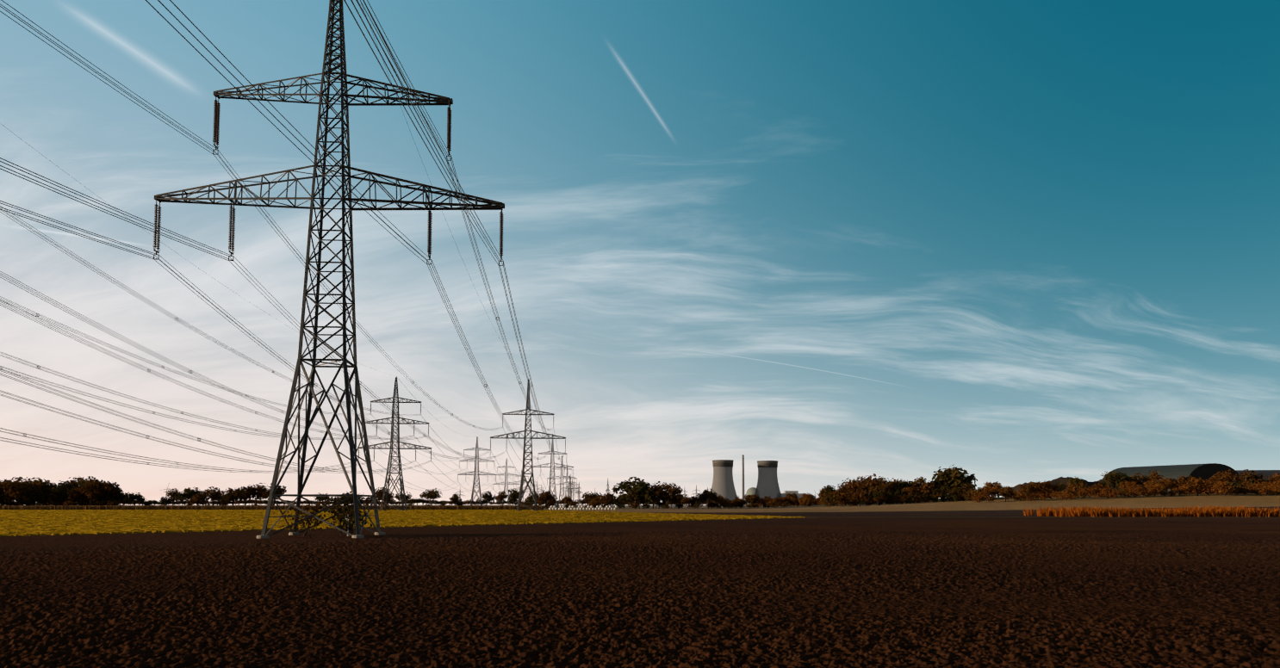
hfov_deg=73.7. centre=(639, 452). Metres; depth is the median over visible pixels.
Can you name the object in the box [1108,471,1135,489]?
tree
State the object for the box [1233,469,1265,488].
tall tree
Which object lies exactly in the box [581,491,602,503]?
tree
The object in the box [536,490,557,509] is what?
tree
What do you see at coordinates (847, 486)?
tall tree
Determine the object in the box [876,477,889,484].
tree
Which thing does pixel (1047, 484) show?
tree
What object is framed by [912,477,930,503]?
tall tree
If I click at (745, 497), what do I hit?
tree
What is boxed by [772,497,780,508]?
tree
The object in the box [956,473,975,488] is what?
tall tree
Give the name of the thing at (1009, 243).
sky
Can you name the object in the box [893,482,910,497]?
tree
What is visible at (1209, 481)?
tree
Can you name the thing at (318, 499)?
tree
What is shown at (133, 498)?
tree
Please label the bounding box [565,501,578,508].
tree
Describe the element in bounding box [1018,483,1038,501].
tree
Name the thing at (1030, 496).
tree
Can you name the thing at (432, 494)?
tree
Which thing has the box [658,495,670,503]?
tree
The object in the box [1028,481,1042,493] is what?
tree
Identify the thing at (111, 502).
tree
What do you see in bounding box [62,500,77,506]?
tree
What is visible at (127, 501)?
tree
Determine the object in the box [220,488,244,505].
tree
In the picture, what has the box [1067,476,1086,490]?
tree
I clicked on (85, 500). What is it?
tree
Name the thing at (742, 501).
tree
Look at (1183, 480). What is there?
tall tree
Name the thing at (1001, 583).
ground
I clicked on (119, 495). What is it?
tree
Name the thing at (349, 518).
shrub
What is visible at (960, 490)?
tree
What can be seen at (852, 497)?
tree
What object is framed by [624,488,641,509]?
tree
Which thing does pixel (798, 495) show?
plant hall
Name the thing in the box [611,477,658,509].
big tree
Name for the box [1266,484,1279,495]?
tree
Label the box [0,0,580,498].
conductors
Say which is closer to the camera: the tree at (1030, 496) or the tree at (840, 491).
the tree at (1030, 496)
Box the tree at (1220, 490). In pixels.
[1212,482,1234,496]
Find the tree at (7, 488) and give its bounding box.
[0,478,21,502]
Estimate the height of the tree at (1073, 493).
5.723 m
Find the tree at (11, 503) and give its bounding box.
[3,501,15,506]
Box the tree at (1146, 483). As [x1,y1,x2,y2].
[1143,480,1150,487]
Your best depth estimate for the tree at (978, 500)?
427.59 m
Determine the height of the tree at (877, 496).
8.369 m
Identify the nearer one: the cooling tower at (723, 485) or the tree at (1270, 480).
the tree at (1270, 480)
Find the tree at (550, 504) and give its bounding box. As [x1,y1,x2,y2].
[547,502,558,508]
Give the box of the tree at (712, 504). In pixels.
[708,502,720,508]
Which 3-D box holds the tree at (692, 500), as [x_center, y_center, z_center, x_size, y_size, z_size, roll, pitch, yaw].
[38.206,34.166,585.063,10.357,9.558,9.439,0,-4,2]
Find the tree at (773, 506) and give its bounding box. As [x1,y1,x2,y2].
[769,502,780,508]
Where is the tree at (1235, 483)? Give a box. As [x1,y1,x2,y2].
[1226,481,1241,489]
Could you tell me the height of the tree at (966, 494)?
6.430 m
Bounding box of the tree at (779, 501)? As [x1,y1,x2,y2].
[775,499,785,507]
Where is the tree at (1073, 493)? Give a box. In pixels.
[1061,489,1086,499]
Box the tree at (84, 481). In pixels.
[78,478,106,503]
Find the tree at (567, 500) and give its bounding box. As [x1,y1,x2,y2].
[561,495,571,503]
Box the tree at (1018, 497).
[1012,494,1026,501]
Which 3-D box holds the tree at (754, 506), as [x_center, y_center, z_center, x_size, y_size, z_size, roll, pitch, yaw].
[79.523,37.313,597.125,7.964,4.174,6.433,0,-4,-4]
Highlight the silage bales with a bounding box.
[548,505,617,510]
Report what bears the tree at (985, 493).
on the ground at (1001, 583)
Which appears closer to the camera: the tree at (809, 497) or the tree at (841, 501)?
the tree at (841, 501)
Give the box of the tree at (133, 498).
[127,492,147,505]
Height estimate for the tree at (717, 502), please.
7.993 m
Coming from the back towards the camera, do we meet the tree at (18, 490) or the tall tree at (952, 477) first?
the tree at (18, 490)
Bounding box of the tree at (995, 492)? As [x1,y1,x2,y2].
[989,488,1000,500]
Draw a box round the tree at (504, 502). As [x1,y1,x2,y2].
[496,500,508,504]
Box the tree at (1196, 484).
[1186,477,1206,496]
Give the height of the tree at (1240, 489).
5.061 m
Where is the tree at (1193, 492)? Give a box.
[1191,487,1205,494]
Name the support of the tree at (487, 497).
on the ground at (1001, 583)
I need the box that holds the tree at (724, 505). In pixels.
[719,501,729,509]
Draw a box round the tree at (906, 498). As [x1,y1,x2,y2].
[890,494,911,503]
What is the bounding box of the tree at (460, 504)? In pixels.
[453,501,466,505]
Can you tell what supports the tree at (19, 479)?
on the ground at (1001, 583)
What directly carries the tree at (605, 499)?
on the ground at (1001, 583)
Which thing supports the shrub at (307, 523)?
on the ground at (1001, 583)
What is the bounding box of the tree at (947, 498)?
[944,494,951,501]
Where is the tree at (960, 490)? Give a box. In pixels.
[948,485,967,501]
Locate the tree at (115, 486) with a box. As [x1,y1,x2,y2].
[97,482,123,505]
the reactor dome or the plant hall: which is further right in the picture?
the plant hall
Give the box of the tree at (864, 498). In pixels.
[847,490,872,506]
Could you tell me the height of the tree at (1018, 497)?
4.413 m
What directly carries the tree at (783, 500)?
on the ground at (1001, 583)
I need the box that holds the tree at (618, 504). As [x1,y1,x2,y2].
[612,500,627,509]
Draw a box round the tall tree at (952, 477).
[931,464,977,501]
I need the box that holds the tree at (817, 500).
[811,498,821,505]
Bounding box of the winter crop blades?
[0,509,804,536]
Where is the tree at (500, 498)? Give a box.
[494,490,508,505]
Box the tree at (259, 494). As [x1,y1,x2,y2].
[242,483,269,503]
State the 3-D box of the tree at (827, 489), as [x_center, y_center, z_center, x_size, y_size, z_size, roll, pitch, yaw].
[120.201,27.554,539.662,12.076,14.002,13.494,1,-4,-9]
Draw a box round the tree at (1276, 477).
[1272,472,1279,481]
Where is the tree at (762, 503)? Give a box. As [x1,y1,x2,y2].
[756,499,765,508]
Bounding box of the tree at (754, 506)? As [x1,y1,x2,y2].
[748,503,758,508]
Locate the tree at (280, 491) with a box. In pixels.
[260,483,286,505]
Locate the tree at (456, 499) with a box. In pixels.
[449,492,462,505]
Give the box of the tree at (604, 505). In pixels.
[601,503,613,508]
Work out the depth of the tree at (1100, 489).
421.19 m
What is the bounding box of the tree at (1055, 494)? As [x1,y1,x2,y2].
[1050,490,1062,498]
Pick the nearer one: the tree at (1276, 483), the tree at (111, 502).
the tree at (1276, 483)
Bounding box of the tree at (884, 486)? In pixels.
[879,482,894,503]
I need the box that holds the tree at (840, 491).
[832,484,848,507]
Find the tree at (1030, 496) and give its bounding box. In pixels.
[1019,491,1042,501]
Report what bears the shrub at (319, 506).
on the ground at (1001, 583)
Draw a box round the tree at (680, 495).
[676,494,687,503]
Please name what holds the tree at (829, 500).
on the ground at (1001, 583)
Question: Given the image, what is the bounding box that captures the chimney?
[741,454,745,505]
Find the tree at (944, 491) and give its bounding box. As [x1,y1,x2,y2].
[931,484,953,497]
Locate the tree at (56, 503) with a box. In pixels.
[46,500,63,506]
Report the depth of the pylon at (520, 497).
345.31 m
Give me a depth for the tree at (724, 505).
609.40 m
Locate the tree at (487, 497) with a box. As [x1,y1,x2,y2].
[475,490,496,506]
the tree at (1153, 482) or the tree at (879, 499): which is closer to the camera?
the tree at (1153, 482)
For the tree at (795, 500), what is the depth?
616.43 m
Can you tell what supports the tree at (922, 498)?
on the ground at (1001, 583)
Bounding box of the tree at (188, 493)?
[173,487,206,505]
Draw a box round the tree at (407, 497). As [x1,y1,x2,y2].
[393,491,412,503]
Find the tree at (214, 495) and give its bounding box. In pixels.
[199,486,228,505]
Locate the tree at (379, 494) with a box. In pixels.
[364,487,392,505]
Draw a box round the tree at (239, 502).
[234,500,243,505]
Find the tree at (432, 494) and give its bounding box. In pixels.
[419,488,442,505]
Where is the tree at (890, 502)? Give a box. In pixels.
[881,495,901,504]
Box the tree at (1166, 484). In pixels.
[1159,478,1174,490]
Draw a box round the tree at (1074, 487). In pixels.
[1070,483,1091,497]
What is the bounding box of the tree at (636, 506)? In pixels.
[629,503,639,509]
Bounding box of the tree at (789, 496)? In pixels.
[785,492,798,507]
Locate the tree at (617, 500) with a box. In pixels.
[611,497,619,509]
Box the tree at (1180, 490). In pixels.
[1171,484,1188,496]
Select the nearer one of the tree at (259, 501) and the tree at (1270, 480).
the tree at (1270, 480)
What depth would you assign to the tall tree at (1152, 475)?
482.77 m
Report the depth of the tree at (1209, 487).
415.96 m
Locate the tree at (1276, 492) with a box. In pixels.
[1268,488,1279,495]
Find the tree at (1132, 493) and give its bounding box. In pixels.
[1126,485,1143,497]
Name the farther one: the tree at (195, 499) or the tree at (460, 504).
the tree at (460, 504)
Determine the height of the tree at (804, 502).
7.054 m
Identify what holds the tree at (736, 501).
on the ground at (1001, 583)
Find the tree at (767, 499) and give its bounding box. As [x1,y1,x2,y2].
[764,496,770,505]
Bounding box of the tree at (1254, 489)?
[1243,483,1267,495]
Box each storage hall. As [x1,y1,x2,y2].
[1103,463,1241,493]
[1235,470,1279,480]
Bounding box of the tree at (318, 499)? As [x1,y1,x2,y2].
[313,492,330,505]
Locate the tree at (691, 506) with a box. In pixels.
[688,503,695,508]
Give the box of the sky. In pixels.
[0,0,1279,505]
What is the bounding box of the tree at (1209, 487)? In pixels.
[1201,479,1231,496]
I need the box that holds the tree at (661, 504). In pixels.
[657,502,670,508]
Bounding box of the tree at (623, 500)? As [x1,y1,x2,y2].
[617,492,631,509]
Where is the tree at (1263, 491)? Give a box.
[1256,484,1278,495]
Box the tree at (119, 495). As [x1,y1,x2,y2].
[99,488,130,503]
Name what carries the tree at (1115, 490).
on the ground at (1001, 583)
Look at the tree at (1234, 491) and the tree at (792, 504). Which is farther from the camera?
the tree at (792, 504)
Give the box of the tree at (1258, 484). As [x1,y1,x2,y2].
[1255,482,1270,490]
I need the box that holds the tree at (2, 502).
[0,499,6,505]
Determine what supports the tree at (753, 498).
on the ground at (1001, 583)
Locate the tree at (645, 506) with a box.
[641,503,650,509]
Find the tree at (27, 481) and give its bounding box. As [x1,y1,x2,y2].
[18,478,34,485]
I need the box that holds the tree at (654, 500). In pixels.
[649,484,660,509]
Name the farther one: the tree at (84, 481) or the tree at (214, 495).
the tree at (214, 495)
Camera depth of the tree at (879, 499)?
474.60 m
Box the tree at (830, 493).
[823,490,834,496]
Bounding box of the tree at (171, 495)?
[159,488,181,505]
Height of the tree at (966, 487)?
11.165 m
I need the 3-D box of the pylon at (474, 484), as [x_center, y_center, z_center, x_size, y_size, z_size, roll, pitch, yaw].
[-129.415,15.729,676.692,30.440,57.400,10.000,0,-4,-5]
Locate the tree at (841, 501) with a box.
[835,495,849,507]
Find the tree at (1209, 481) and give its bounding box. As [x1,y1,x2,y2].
[1203,478,1212,495]
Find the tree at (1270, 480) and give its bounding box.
[1265,476,1276,483]
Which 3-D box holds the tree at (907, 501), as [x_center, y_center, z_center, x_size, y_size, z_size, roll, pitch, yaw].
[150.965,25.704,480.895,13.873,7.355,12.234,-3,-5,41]
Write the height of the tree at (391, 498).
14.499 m
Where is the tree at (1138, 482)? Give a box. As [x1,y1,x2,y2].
[1118,478,1143,485]
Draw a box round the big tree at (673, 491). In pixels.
[650,481,683,509]
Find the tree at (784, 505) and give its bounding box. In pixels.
[781,501,789,507]
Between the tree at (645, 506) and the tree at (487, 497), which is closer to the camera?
the tree at (645, 506)
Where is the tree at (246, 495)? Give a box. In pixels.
[237,484,260,505]
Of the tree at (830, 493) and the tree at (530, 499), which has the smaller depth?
the tree at (830, 493)
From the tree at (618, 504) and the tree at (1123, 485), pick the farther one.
the tree at (618, 504)
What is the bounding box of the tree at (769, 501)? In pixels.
[765,498,774,504]
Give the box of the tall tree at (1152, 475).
[1140,470,1163,483]
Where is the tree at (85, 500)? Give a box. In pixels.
[67,486,99,505]
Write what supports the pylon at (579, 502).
on the ground at (1001, 583)
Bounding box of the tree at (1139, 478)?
[1130,472,1148,484]
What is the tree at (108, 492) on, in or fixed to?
on the ground at (1001, 583)
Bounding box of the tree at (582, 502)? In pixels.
[575,498,586,505]
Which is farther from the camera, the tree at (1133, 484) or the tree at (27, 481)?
the tree at (27, 481)
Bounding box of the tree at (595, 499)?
[590,495,600,508]
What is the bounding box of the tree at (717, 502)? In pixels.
[715,497,725,509]
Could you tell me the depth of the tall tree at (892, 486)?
513.65 m
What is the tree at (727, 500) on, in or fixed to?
on the ground at (1001, 583)
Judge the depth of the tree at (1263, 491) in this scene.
424.15 m
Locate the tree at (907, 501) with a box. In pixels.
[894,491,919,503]
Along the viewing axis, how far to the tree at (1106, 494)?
413.56 m
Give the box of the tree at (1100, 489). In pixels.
[1094,486,1107,498]
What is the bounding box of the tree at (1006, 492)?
[998,486,1013,502]
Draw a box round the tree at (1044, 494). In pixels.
[1034,488,1051,500]
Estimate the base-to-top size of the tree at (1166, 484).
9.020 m
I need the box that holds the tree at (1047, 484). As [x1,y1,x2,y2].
[1039,480,1058,491]
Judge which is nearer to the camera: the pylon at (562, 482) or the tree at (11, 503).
the tree at (11, 503)
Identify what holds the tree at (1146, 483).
on the ground at (1001, 583)
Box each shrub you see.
[281,498,329,536]
[295,510,324,537]
[321,492,372,536]
[325,504,360,535]
[334,507,363,537]
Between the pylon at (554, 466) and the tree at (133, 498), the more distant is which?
the tree at (133, 498)
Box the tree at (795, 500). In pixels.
[790,497,801,507]
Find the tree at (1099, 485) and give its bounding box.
[1091,483,1109,490]
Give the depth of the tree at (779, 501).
605.87 m
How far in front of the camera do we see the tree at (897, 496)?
479.25 m
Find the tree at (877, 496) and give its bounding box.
[870,490,890,505]
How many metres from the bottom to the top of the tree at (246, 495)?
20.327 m
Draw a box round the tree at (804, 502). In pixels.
[797,497,810,507]
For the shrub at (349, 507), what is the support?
on the ground at (1001, 583)
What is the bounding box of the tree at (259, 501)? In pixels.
[251,499,266,505]
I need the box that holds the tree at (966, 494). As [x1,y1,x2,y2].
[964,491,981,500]
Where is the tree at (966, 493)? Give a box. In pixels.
[959,487,981,501]
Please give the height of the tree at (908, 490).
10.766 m
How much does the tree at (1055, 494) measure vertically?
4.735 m
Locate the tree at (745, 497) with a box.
[742,494,752,508]
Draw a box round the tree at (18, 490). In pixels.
[0,479,36,505]
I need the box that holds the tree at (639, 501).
[623,493,655,509]
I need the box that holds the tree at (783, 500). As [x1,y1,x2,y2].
[779,497,789,508]
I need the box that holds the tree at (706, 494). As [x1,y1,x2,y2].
[694,488,720,509]
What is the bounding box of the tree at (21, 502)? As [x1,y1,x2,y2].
[11,485,30,505]
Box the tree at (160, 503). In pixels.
[155,498,175,505]
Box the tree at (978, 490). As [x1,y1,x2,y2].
[969,487,983,499]
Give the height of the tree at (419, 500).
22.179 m
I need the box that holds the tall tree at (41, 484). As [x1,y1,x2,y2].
[18,478,57,503]
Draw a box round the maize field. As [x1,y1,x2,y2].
[0,505,543,509]
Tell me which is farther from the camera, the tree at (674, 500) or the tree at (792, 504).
the tree at (674, 500)
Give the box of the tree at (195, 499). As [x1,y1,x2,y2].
[186,493,209,505]
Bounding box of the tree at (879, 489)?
[869,484,890,505]
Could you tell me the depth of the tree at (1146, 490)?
422.18 m
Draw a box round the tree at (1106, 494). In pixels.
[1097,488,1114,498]
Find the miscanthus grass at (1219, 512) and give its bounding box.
[1022,504,1279,517]
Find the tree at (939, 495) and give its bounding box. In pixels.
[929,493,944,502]
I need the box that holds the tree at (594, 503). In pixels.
[585,500,602,509]
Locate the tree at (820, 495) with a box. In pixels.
[817,486,832,500]
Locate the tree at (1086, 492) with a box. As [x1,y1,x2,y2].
[1077,486,1099,498]
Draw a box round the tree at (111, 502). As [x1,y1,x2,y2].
[104,499,124,506]
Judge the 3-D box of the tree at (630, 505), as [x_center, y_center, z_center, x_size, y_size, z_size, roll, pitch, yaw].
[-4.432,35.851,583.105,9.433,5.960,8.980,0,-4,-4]
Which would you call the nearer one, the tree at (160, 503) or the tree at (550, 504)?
the tree at (550, 504)
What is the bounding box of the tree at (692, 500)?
[688,495,702,509]
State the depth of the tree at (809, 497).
611.61 m
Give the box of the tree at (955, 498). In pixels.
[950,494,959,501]
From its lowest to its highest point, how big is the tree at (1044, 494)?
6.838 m
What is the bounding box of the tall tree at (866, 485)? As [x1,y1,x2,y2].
[848,473,885,505]
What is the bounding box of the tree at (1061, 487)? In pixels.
[1052,483,1066,491]
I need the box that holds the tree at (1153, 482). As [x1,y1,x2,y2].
[1144,478,1161,495]
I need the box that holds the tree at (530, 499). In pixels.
[524,491,540,505]
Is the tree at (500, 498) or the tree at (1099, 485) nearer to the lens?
the tree at (1099, 485)
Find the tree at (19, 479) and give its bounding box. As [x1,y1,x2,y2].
[2,477,29,501]
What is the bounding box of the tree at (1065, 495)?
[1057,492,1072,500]
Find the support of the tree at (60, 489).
on the ground at (1001, 583)
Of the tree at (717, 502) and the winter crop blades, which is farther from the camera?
the tree at (717, 502)
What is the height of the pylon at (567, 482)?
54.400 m
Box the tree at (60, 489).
[49,484,66,494]
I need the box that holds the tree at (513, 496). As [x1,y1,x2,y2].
[507,488,523,506]
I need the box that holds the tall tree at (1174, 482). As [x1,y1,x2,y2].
[1159,477,1177,490]
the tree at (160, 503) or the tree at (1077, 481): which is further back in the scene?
the tree at (160, 503)
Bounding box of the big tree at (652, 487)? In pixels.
[651,484,664,509]
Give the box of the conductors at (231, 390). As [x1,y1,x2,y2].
[0,123,538,497]
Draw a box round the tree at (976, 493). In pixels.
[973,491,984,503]
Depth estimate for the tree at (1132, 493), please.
415.40 m
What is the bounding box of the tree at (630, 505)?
[627,502,639,508]
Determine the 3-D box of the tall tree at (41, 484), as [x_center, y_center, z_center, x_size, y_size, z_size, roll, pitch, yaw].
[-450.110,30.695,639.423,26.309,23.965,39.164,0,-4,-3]
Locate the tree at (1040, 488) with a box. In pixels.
[1035,484,1051,500]
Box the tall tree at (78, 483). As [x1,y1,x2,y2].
[57,477,84,502]
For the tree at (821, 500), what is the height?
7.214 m
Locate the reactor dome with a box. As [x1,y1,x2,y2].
[745,487,756,503]
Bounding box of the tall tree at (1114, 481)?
[1097,471,1127,489]
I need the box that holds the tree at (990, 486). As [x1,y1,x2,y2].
[982,481,1002,497]
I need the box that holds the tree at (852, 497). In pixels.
[840,490,871,506]
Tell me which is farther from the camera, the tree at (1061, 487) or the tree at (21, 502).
the tree at (21, 502)
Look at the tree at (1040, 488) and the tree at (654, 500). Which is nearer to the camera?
the tree at (1040, 488)
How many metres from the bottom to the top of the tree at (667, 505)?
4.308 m
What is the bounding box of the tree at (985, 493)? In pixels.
[978,488,994,503]
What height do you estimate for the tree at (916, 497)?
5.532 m
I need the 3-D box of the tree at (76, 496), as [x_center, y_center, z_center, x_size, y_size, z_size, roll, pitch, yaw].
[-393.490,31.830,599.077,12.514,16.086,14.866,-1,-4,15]
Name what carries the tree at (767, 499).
on the ground at (1001, 583)
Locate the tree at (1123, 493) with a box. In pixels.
[1118,488,1130,497]
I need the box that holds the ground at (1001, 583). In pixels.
[0,493,1279,667]
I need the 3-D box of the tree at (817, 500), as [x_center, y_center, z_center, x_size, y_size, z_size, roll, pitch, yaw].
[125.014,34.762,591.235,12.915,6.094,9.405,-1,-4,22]
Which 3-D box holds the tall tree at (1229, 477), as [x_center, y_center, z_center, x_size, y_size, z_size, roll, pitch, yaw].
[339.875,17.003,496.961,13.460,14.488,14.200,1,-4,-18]
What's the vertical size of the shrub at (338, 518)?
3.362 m
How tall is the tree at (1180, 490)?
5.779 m
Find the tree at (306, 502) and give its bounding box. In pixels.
[300,500,311,505]
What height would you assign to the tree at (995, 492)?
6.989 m
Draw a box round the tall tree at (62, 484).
[51,480,76,503]
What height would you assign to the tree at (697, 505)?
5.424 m
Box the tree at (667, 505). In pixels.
[662,503,670,509]
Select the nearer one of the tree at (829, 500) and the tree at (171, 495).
the tree at (829, 500)
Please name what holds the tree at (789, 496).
on the ground at (1001, 583)
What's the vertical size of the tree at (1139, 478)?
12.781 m
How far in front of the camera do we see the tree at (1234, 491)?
420.70 m
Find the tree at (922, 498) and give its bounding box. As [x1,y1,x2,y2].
[909,491,927,503]
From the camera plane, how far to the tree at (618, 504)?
551.36 m
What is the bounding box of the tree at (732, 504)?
[727,502,739,509]
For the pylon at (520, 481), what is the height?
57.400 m
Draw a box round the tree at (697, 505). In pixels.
[692,501,702,509]
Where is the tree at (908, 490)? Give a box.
[900,486,919,503]
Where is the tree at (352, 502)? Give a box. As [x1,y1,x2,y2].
[343,491,363,504]
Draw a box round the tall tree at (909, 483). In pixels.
[899,479,915,503]
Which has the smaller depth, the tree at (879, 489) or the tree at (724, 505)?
the tree at (879, 489)
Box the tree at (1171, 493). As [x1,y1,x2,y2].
[1167,489,1175,496]
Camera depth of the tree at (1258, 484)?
439.18 m
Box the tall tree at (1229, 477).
[1209,469,1237,483]
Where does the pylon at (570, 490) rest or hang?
on the ground at (1001, 583)
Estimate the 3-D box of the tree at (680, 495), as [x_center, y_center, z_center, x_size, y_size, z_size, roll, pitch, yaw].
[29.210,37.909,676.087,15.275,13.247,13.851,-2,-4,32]
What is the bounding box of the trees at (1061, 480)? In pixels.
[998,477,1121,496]
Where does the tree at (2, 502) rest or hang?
on the ground at (1001, 583)
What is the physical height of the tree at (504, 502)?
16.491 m
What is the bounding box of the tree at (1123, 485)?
[1118,480,1130,489]
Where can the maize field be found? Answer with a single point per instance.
(229, 507)
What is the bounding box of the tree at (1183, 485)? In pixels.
[1179,484,1200,495]
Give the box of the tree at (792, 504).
[787,501,801,506]
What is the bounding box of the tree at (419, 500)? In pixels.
[408,497,427,505]
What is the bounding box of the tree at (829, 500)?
[821,494,838,507]
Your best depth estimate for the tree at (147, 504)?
713.94 m
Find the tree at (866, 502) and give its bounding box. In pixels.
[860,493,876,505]
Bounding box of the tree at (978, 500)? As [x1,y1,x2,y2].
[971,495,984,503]
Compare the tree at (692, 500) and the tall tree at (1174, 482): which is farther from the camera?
the tree at (692, 500)
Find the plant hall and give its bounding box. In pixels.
[781,490,806,499]
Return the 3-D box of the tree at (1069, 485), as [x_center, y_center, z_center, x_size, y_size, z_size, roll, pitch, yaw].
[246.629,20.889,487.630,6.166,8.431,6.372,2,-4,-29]
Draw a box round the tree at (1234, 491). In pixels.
[1228,489,1238,495]
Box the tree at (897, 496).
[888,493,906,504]
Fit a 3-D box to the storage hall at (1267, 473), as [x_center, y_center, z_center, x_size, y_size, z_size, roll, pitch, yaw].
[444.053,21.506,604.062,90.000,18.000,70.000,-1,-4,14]
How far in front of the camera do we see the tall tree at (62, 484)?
641.13 m
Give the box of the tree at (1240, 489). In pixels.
[1232,485,1247,494]
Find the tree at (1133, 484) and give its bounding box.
[1125,481,1137,491]
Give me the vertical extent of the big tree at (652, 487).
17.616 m
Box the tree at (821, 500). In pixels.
[818,495,835,507]
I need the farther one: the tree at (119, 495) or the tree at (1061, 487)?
the tree at (119, 495)
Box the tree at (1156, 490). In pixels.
[1143,484,1165,497]
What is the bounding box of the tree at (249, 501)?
[243,498,255,505]
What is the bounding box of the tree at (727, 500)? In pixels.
[718,497,730,505]
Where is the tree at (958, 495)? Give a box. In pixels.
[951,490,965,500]
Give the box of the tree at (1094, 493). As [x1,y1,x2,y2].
[1089,488,1099,497]
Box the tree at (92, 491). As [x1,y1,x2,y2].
[78,476,105,505]
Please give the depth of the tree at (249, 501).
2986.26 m
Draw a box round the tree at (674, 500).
[668,492,683,508]
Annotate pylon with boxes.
[152,0,504,539]
[358,377,431,510]
[457,436,496,506]
[490,379,565,511]
[492,459,519,506]
[515,469,528,504]
[533,434,573,509]
[546,455,577,507]
[555,467,577,504]
[560,478,579,503]
[568,478,571,498]
[576,483,581,506]
[605,478,608,506]
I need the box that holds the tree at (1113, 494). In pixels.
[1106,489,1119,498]
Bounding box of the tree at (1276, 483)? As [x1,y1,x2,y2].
[1269,479,1279,487]
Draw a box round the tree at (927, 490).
[918,481,941,502]
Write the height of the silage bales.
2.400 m
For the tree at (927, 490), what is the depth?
496.61 m
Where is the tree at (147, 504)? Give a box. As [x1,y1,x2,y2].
[141,502,154,506]
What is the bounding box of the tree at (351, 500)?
[333,497,354,506]
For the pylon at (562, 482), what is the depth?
883.91 m
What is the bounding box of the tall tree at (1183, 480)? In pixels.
[1177,475,1193,487]
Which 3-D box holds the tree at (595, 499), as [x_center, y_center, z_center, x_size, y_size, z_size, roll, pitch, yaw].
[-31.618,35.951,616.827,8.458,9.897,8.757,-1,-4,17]
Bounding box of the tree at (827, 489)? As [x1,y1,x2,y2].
[820,484,836,506]
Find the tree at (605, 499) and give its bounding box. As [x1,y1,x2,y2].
[597,491,615,508]
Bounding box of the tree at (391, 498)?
[383,493,394,505]
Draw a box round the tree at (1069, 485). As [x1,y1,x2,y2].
[1065,482,1074,490]
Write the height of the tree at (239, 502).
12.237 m
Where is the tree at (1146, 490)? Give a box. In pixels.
[1132,484,1154,497]
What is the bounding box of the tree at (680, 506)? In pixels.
[671,502,684,509]
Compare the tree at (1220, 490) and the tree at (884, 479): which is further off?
the tree at (884, 479)
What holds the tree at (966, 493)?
on the ground at (1001, 583)
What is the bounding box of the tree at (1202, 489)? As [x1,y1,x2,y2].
[1199,482,1212,495]
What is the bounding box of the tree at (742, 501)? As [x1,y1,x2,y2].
[738,498,745,506]
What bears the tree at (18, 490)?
on the ground at (1001, 583)
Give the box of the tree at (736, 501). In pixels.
[729,499,739,506]
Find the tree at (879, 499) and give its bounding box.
[863,495,888,504]
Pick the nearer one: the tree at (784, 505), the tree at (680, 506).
the tree at (680, 506)
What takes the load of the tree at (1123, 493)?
on the ground at (1001, 583)
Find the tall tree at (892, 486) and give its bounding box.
[884,478,907,503]
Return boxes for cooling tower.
[710,459,737,501]
[754,460,781,501]
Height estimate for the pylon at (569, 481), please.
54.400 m
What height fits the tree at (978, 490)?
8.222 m
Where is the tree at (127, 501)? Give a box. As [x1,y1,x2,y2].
[110,490,130,504]
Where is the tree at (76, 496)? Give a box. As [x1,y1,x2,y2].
[67,486,87,505]
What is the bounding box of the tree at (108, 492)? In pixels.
[96,482,118,502]
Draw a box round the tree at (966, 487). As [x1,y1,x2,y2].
[960,482,975,500]
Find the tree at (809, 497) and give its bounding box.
[801,492,816,506]
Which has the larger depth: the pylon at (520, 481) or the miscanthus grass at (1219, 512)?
the pylon at (520, 481)
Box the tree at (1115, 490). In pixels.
[1112,487,1126,497]
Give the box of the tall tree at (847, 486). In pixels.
[838,478,863,506]
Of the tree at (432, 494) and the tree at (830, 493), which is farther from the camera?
the tree at (432, 494)
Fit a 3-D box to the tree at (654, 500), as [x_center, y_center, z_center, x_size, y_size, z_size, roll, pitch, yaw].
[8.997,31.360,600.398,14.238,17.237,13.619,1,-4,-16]
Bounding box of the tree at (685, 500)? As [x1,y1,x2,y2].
[680,497,695,509]
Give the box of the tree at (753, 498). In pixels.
[744,494,764,503]
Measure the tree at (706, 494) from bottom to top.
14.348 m
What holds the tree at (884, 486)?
on the ground at (1001, 583)
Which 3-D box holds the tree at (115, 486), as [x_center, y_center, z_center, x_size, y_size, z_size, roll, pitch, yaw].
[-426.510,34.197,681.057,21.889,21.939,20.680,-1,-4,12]
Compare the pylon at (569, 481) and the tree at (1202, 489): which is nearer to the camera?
the tree at (1202, 489)
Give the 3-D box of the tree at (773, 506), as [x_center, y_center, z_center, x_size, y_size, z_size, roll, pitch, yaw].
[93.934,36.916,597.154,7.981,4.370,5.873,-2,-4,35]
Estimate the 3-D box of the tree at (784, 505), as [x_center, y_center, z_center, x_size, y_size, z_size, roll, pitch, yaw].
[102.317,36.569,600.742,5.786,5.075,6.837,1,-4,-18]
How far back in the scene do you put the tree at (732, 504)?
604.43 m
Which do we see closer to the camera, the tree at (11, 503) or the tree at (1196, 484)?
the tree at (1196, 484)
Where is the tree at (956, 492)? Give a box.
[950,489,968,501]
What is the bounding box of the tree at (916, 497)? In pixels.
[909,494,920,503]

